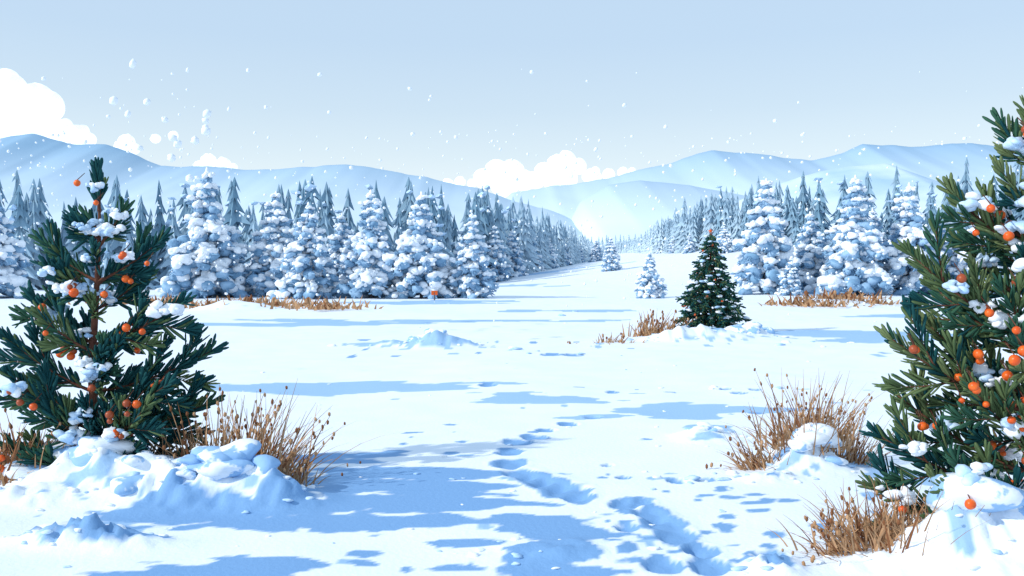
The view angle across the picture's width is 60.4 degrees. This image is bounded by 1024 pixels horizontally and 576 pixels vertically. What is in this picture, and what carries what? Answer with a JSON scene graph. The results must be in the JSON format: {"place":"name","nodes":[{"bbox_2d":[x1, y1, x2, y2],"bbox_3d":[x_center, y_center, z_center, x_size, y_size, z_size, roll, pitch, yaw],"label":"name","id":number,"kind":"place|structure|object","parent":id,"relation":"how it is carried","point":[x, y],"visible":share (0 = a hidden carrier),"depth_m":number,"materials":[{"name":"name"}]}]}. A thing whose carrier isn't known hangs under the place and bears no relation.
{"place":"outdoors","nodes":[
{"label":"outdoors","id":0,"kind":"place"},
{"bbox_2d":[0,68,96,144],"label":"cloud","id":1,"kind":"structure","parent":0,"point":[33,108],"depth_m":2636.24,"materials":[{"name":"white"}]},
{"bbox_2d":[114,134,139,153],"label":"cloud","id":2,"kind":"structure","parent":0,"point":[120,142],"depth_m":2674.63,"materials":[{"name":"white"}]},
{"bbox_2d":[150,131,177,142],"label":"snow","id":3,"kind":"structure","parent":0,"point":[155,138],"depth_m":2682.62,"materials":[{"name":"white snow"}]},
{"bbox_2d":[193,153,237,168],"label":"cloud","id":4,"kind":"structure","parent":0,"point":[206,159],"depth_m":2678.05,"materials":[{"name":"white"}]},
{"bbox_2d":[0,134,580,245],"bbox_3d":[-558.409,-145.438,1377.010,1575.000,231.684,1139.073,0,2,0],"label":"distant mountain","id":5,"kind":"structure","parent":0,"point":[145,178],"depth_m":1368.76,"materials":[{"name":"snow"}]},
{"bbox_2d":[443,176,475,186],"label":"cloud","id":6,"kind":"structure","parent":0,"point":[459,180],"depth_m":2682.35,"materials":[{"name":"white"}]},
{"bbox_2d":[0,58,1022,321],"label":"falling snow","id":7,"kind":"structure","parent":0,"point":[206,130],"depth_m":26.71,"materials":[{"name":"white snow"}]},
{"bbox_2d":[0,222,1023,575],"bbox_3d":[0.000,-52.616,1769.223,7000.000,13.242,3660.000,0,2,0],"label":"snow ground","id":8,"kind":"structure","parent":0,"point":[470,408],"depth_m":9.19,"materials":[{"name":"white snow"}]},
{"bbox_2d":[0,206,32,298],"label":"snow covered fir tree","id":9,"kind":"object","parent":8,"relation":"on","point":[13,277],"visible":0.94,"depth_m":52.07,"materials":[{"name":"white snow"}]},
{"bbox_2d":[2,441,54,478],"bbox_3d":[-4.196,1.587,8.134,0.894,0.362,0.595,-1,2,-25],"label":"snow mound","id":10,"kind":"object","parent":8,"relation":"on","point":[22,471],"visible":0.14,"depth_m":7.78,"materials":[{"name":"white snow"}]},
{"bbox_2d":[0,408,76,485],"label":"dry grass tuft","id":11,"kind":"object","parent":8,"relation":"on","point":[10,460],"visible":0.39,"depth_m":7.91,"materials":[{"name":"brown plant"}]},
{"bbox_2d":[40,522,125,528],"bbox_3d":[-3.262,1.839,6.695,0.656,0.159,0.345,0,2,0],"label":"snow mound","id":12,"kind":"object","parent":8,"relation":"on","point":[63,524],"visible":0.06,"depth_m":6.60,"materials":[{"name":"white snow"}]},
{"bbox_2d":[0,157,228,472],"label":"pine tree","id":13,"kind":"object","parent":8,"relation":"on","point":[126,417],"visible":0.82,"depth_m":8.02,"materials":[{"name":"green plant"}]},
{"bbox_2d":[68,298,164,304],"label":"dry grass tuft","id":14,"kind":"object","parent":8,"relation":"on","point":[101,301],"visible":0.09,"depth_m":43.72,"materials":[{"name":"brown plant"}]},
{"bbox_2d":[53,435,179,466],"bbox_3d":[-3.568,1.606,8.129,1.679,0.581,0.817,0,2,0],"label":"snow mound","id":15,"kind":"object","parent":8,"relation":"on","point":[80,454],"visible":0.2,"depth_m":7.83,"materials":[{"name":"white snow"}]},
{"bbox_2d":[110,446,231,495],"bbox_3d":[-2.875,1.546,7.574,1.051,0.376,0.578,0,2,0],"label":"snow mound","id":16,"kind":"object","parent":8,"relation":"on","point":[122,486],"visible":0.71,"depth_m":7.41,"materials":[{"name":"white snow"}]},
{"bbox_2d":[147,293,205,303],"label":"dry grass tuft","id":17,"kind":"object","parent":8,"relation":"on","point":[166,298],"visible":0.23,"depth_m":46.04,"materials":[{"name":"brown plant"}]},
{"bbox_2d":[146,410,242,457],"bbox_3d":[-3.030,1.471,8.252,1.274,0.658,0.671,0,2,14],"label":"dry grass tuft","id":18,"kind":"object","parent":8,"relation":"on","point":[188,440],"visible":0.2,"depth_m":8.18,"materials":[{"name":"brown plant"}]},
{"bbox_2d":[153,167,249,298],"bbox_3d":[-18.761,-3.182,53.274,5.606,8.376,5.711,0,2,9],"label":"snow covered fir tree","id":19,"kind":"object","parent":8,"relation":"on","point":[227,273],"visible":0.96,"depth_m":52.42,"materials":[{"name":"white snow"}]},
{"bbox_2d":[211,239,252,296],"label":"snow covered fir tree","id":20,"kind":"object","parent":8,"relation":"on","point":[246,284],"visible":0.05,"depth_m":56.40,"materials":[{"name":"white snow"}]},
{"bbox_2d":[169,294,300,308],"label":"dry grass tuft","id":21,"kind":"object","parent":8,"relation":"on","point":[206,303],"visible":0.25,"depth_m":39.08,"materials":[{"name":"brown plant"}]},
{"bbox_2d":[190,438,280,477],"bbox_3d":[-2.401,1.558,7.712,0.827,0.519,0.780,0,2,0],"label":"snow mound","id":22,"kind":"object","parent":8,"relation":"on","point":[241,453],"visible":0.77,"depth_m":7.43,"materials":[{"name":"white snow"}]},
{"bbox_2d":[185,295,293,307],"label":"dry grass tuft","id":23,"kind":"object","parent":8,"relation":"on","point":[261,300],"visible":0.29,"depth_m":39.46,"materials":[{"name":"brown plant"}]},
{"bbox_2d":[206,295,320,306],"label":"dry grass tuft","id":24,"kind":"object","parent":8,"relation":"on","point":[306,300],"visible":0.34,"depth_m":41.29,"materials":[{"name":"brown plant"}]},
{"bbox_2d":[148,379,383,485],"bbox_3d":[-2.213,1.341,8.147,1.840,0.922,1.511,1,2,30],"label":"dry grass tuft","id":25,"kind":"object","parent":8,"relation":"on","point":[262,434],"visible":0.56,"depth_m":8.02,"materials":[{"name":"brown plant"}]},
{"bbox_2d":[245,191,295,296],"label":"snow covered fir tree","id":26,"kind":"object","parent":8,"relation":"on","point":[260,280],"visible":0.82,"depth_m":54.13,"materials":[{"name":"white snow"}]},
{"bbox_2d":[239,295,317,306],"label":"dry grass tuft","id":27,"kind":"object","parent":8,"relation":"on","point":[277,301],"visible":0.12,"depth_m":40.82,"materials":[{"name":"brown plant"}]},
{"bbox_2d":[256,447,342,486],"bbox_3d":[-1.965,1.573,7.842,0.885,0.384,0.516,0,2,0],"label":"dry grass tuft","id":28,"kind":"object","parent":8,"relation":"on","point":[297,474],"visible":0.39,"depth_m":7.83,"materials":[{"name":"brown plant"}]},
{"bbox_2d":[266,202,339,298],"bbox_3d":[-12.071,-1.958,51.169,4.211,6.102,3.809,1,2,30],"label":"snow covered fir tree","id":29,"kind":"object","parent":8,"relation":"on","point":[308,261],"visible":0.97,"depth_m":50.35,"materials":[{"name":"white snow"}]},
{"bbox_2d":[260,296,383,310],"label":"dry grass tuft","id":30,"kind":"object","parent":8,"relation":"on","point":[326,304],"visible":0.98,"depth_m":37.01,"materials":[{"name":"brown plant"}]},
{"bbox_2d":[325,213,354,279],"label":"snow covered fir tree","id":31,"kind":"object","parent":8,"relation":"on","point":[340,243],"visible":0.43,"depth_m":54.41,"materials":[{"name":"white snow"}]},
{"bbox_2d":[333,189,409,298],"bbox_3d":[-8.150,-2.302,51.100,4.955,6.850,4.193,1,2,37],"label":"snow covered fir tree","id":32,"kind":"object","parent":8,"relation":"on","point":[370,246],"visible":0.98,"depth_m":50.36,"materials":[{"name":"white snow"}]},
{"bbox_2d":[378,191,456,298],"bbox_3d":[-5.560,-2.346,51.136,4.482,6.574,4.400,-1,2,-23],"label":"snow covered fir tree","id":33,"kind":"object","parent":8,"relation":"on","point":[421,281],"visible":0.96,"depth_m":50.25,"materials":[{"name":"white snow"}]},
{"bbox_2d":[406,328,451,341],"bbox_3d":[-2.024,1.247,21.970,1.240,0.480,0.647,0,2,11],"label":"snow mound","id":34,"kind":"object","parent":8,"relation":"on","point":[413,338],"visible":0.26,"depth_m":21.87,"materials":[{"name":"white snow"}]},
{"bbox_2d":[431,291,437,299],"bbox_3d":[-4.217,0.505,47.858,0.340,0.720,0.061,0,2,0],"label":"marker post","id":35,"kind":"object","parent":8,"relation":"on","point":[434,293],"visible":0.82,"depth_m":47.82,"materials":[{"name":"orange wood"}]},
{"bbox_2d":[446,213,498,298],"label":"snow covered fir tree","id":36,"kind":"object","parent":8,"relation":"on","point":[471,246],"visible":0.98,"depth_m":50.51,"materials":[{"name":"white snow"}]},
{"bbox_2d":[486,225,511,281],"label":"snow covered fir tree","id":37,"kind":"object","parent":8,"relation":"on","point":[497,249],"visible":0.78,"depth_m":85.30,"materials":[{"name":"white snow"}]},
{"bbox_2d":[0,155,1023,289],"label":"distant forest","id":38,"kind":"object","parent":8,"relation":"on","point":[694,225],"visible":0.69,"depth_m":84.94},
{"bbox_2d":[504,230,528,276],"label":"snow covered fir tree","id":39,"kind":"object","parent":8,"relation":"on","point":[518,267],"visible":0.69,"depth_m":96.39,"materials":[{"name":"white snow"}]},
{"bbox_2d":[532,235,545,271],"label":"snow covered fir tree","id":40,"kind":"object","parent":8,"relation":"on","point":[540,256],"visible":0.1,"depth_m":111.26,"materials":[{"name":"white snow"}]},
{"bbox_2d":[547,239,558,268],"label":"snow covered fir tree","id":41,"kind":"object","parent":8,"relation":"on","point":[552,253],"visible":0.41,"depth_m":124.47,"materials":[{"name":"white snow"}]},
{"bbox_2d":[564,243,572,265],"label":"snow covered fir tree","id":42,"kind":"object","parent":8,"relation":"on","point":[567,261],"visible":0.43,"depth_m":139.48,"materials":[{"name":"white snow"}]},
{"bbox_2d":[579,245,585,262],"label":"snow covered fir tree","id":43,"kind":"object","parent":8,"relation":"on","point":[581,253],"visible":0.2,"depth_m":164.54,"materials":[{"name":"white snow"}]},
{"bbox_2d":[588,240,602,261],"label":"snow covered fir tree","id":44,"kind":"object","parent":8,"relation":"on","point":[596,253],"visible":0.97,"depth_m":149.36,"materials":[{"name":"white snow"}]},
{"bbox_2d":[567,333,646,344],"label":"dry grass tuft","id":45,"kind":"object","parent":8,"relation":"on","point":[621,340],"visible":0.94,"depth_m":22.44,"materials":[{"name":"brown plant"}]},
{"bbox_2d":[601,237,621,271],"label":"snow covered fir tree","id":46,"kind":"object","parent":8,"relation":"on","point":[611,250],"visible":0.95,"depth_m":87.59,"materials":[{"name":"white snow"}]},
{"bbox_2d":[635,251,667,298],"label":"snow covered fir tree","id":47,"kind":"object","parent":8,"relation":"on","point":[648,274],"visible":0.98,"depth_m":52.01,"materials":[{"name":"white snow"}]},
{"bbox_2d":[622,309,696,336],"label":"dry grass tuft","id":48,"kind":"object","parent":8,"relation":"on","point":[645,330],"visible":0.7,"depth_m":24.40,"materials":[{"name":"brown plant"}]},
{"bbox_2d":[668,235,676,252],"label":"snow covered fir tree","id":49,"kind":"object","parent":8,"relation":"on","point":[671,247],"visible":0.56,"depth_m":124.61,"materials":[{"name":"white snow"}]},
{"bbox_2d":[682,234,695,253],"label":"snow covered fir tree","id":50,"kind":"object","parent":8,"relation":"on","point":[689,246],"visible":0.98,"depth_m":104.54,"materials":[{"name":"white snow"}]},
{"bbox_2d":[684,421,723,431],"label":"snow mound","id":51,"kind":"object","parent":8,"relation":"on","point":[704,425],"visible":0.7,"depth_m":10.04,"materials":[{"name":"white snow"}]},
{"bbox_2d":[670,229,751,328],"bbox_3d":[5.764,-0.058,25.505,2.539,3.355,2.628,0,2,0],"label":"christmas tree","id":52,"kind":"object","parent":8,"relation":"on","point":[705,299],"visible":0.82,"depth_m":25.27,"materials":[{"name":"green plant"}]},
{"bbox_2d":[671,321,761,333],"bbox_3d":[5.548,1.229,24.498,2.682,0.631,1.371,0,2,0],"label":"snow mound","id":53,"kind":"object","parent":8,"relation":"on","point":[750,327],"visible":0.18,"depth_m":24.04,"materials":[{"name":"white snow"}]},
{"bbox_2d":[716,224,734,252],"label":"snow covered fir tree","id":54,"kind":"object","parent":8,"relation":"on","point":[723,239],"visible":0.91,"depth_m":94.50,"materials":[{"name":"white snow"}]},
{"bbox_2d":[705,425,791,470],"bbox_3d":[2.263,1.523,8.386,0.821,0.433,0.477,0,2,0],"label":"dry grass tuft","id":55,"kind":"object","parent":8,"relation":"on","point":[755,463],"visible":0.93,"depth_m":8.36,"materials":[{"name":"brown plant"}]},
{"bbox_2d":[730,178,800,294],"bbox_3d":[16.692,-3.240,57.959,4.512,8.010,5.304,0,2,14],"label":"snow covered fir tree","id":56,"kind":"object","parent":8,"relation":"on","point":[766,269],"visible":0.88,"depth_m":56.94,"materials":[{"name":"white snow"}]},
{"bbox_2d":[761,327,774,333],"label":"snow mound","id":57,"kind":"object","parent":8,"relation":"on","point":[770,330],"visible":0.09,"depth_m":24.70,"materials":[{"name":"white snow"}]},
{"bbox_2d":[774,258,803,295],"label":"snow covered fir tree","id":58,"kind":"object","parent":8,"relation":"on","point":[793,287],"visible":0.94,"depth_m":54.71,"materials":[{"name":"white snow"}]},
{"bbox_2d":[762,293,833,304],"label":"dry grass tuft","id":59,"kind":"object","parent":8,"relation":"on","point":[784,300],"visible":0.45,"depth_m":42.21,"materials":[{"name":"brown plant"}]},
{"bbox_2d":[769,422,848,465],"bbox_3d":[2.868,1.538,8.585,0.660,0.496,0.690,0,2,0],"label":"snow mound","id":60,"kind":"object","parent":8,"relation":"on","point":[801,441],"visible":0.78,"depth_m":8.31,"materials":[{"name":"white snow"}]},
{"bbox_2d":[793,211,830,292],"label":"snow covered fir tree","id":61,"kind":"object","parent":8,"relation":"on","point":[809,254],"visible":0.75,"depth_m":60.33,"materials":[{"name":"white snow"}]},
{"bbox_2d":[720,366,910,456],"bbox_3d":[2.939,1.153,8.586,2.210,0.826,0.976,0,2,0],"label":"dry grass tuft","id":62,"kind":"object","parent":8,"relation":"on","point":[813,419],"visible":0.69,"depth_m":8.51,"materials":[{"name":"brown plant"}]},
{"bbox_2d":[757,295,874,308],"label":"dry grass tuft","id":63,"kind":"object","parent":8,"relation":"on","point":[810,303],"visible":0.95,"depth_m":40.51,"materials":[{"name":"brown plant"}]},
{"bbox_2d":[781,487,878,565],"bbox_3d":[2.198,1.627,5.982,0.775,0.413,0.407,-1,2,-21],"label":"dry grass tuft","id":64,"kind":"object","parent":8,"relation":"on","point":[823,533],"visible":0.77,"depth_m":5.96,"materials":[{"name":"brown plant"}]},
{"bbox_2d":[799,286,892,299],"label":"dry grass tuft","id":65,"kind":"object","parent":8,"relation":"on","point":[835,296],"visible":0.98,"depth_m":41.30,"materials":[{"name":"brown plant"}]},
{"bbox_2d":[800,399,895,467],"bbox_3d":[3.445,1.419,8.595,1.165,0.669,0.635,1,2,25],"label":"dry grass tuft","id":66,"kind":"object","parent":8,"relation":"on","point":[851,456],"visible":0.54,"depth_m":8.64,"materials":[{"name":"brown plant"}]},
{"bbox_2d":[809,174,894,295],"bbox_3d":[21.997,-3.068,56.359,6.075,8.399,5.141,0,2,-5],"label":"snow covered fir tree","id":67,"kind":"object","parent":8,"relation":"on","point":[862,272],"visible":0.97,"depth_m":55.46,"materials":[{"name":"white snow"}]},
{"bbox_2d":[849,292,902,304],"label":"dry grass tuft","id":68,"kind":"object","parent":8,"relation":"on","point":[870,301],"visible":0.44,"depth_m":42.05,"materials":[{"name":"brown plant"}]},
{"bbox_2d":[860,209,896,293],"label":"snow covered fir tree","id":69,"kind":"object","parent":8,"relation":"on","point":[874,219],"visible":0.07,"depth_m":59.04,"materials":[{"name":"white snow"}]},
{"bbox_2d":[767,477,990,557],"bbox_3d":[2.616,1.503,6.007,1.802,0.468,0.984,0,2,10],"label":"dry grass tuft","id":70,"kind":"object","parent":8,"relation":"on","point":[888,530],"visible":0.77,"depth_m":5.89,"materials":[{"name":"brown plant"}]},
{"bbox_2d":[878,182,946,295],"bbox_3d":[25.750,-3.081,57.636,5.200,7.770,5.298,1,2,31],"label":"snow covered fir tree","id":71,"kind":"object","parent":8,"relation":"on","point":[910,216],"visible":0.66,"depth_m":56.90,"materials":[{"name":"white snow"}]},
{"bbox_2d":[936,222,959,280],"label":"snow covered fir tree","id":72,"kind":"object","parent":8,"relation":"on","point":[953,254],"visible":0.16,"depth_m":58.76,"materials":[{"name":"white snow"}]},
{"bbox_2d":[898,468,1023,529],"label":"snow mound","id":73,"kind":"object","parent":8,"relation":"on","point":[991,494],"visible":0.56,"depth_m":5.72,"materials":[{"name":"white snow"}]},
{"bbox_2d":[855,94,1023,529],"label":"pine tree","id":74,"kind":"object","parent":73,"relation":"in","point":[988,387],"visible":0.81,"depth_m":6.07,"materials":[{"name":"green plant"}]},
{"bbox_2d":[948,213,1003,293],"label":"snow covered fir tree","id":75,"kind":"object","parent":8,"relation":"on","point":[962,263],"visible":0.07,"depth_m":57.69,"materials":[{"name":"white snow"}]},
{"bbox_2d":[0,0,1023,193],"label":"sky","id":76,"kind":"structure","parent":0,"point":[719,70],"materials":[{"name":"blue"}]},
{"bbox_2d":[473,150,635,197],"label":"cloud","id":77,"kind":"structure","parent":0,"point":[550,172],"depth_m":2660.73,"materials":[{"name":"white"}]},
{"bbox_2d":[572,180,744,245],"bbox_3d":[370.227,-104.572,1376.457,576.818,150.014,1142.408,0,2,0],"label":"distant mountain","id":78,"kind":"structure","parent":0,"point":[627,217],"depth_m":1309.26,"materials":[{"name":"white snow"}]},
{"bbox_2d":[506,143,1023,219],"bbox_3d":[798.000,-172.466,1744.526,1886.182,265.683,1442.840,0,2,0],"label":"distant mountain","id":79,"kind":"structure","parent":0,"point":[715,169],"depth_m":1769.98,"materials":[{"name":"snow"}]},
{"bbox_2d":[738,163,1008,228],"bbox_3d":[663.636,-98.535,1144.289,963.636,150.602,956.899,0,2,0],"label":"snowy hill","id":80,"kind":"structure","parent":0,"point":[882,177],"depth_m":1154.43,"materials":[{"name":"white snow"}]}
]}

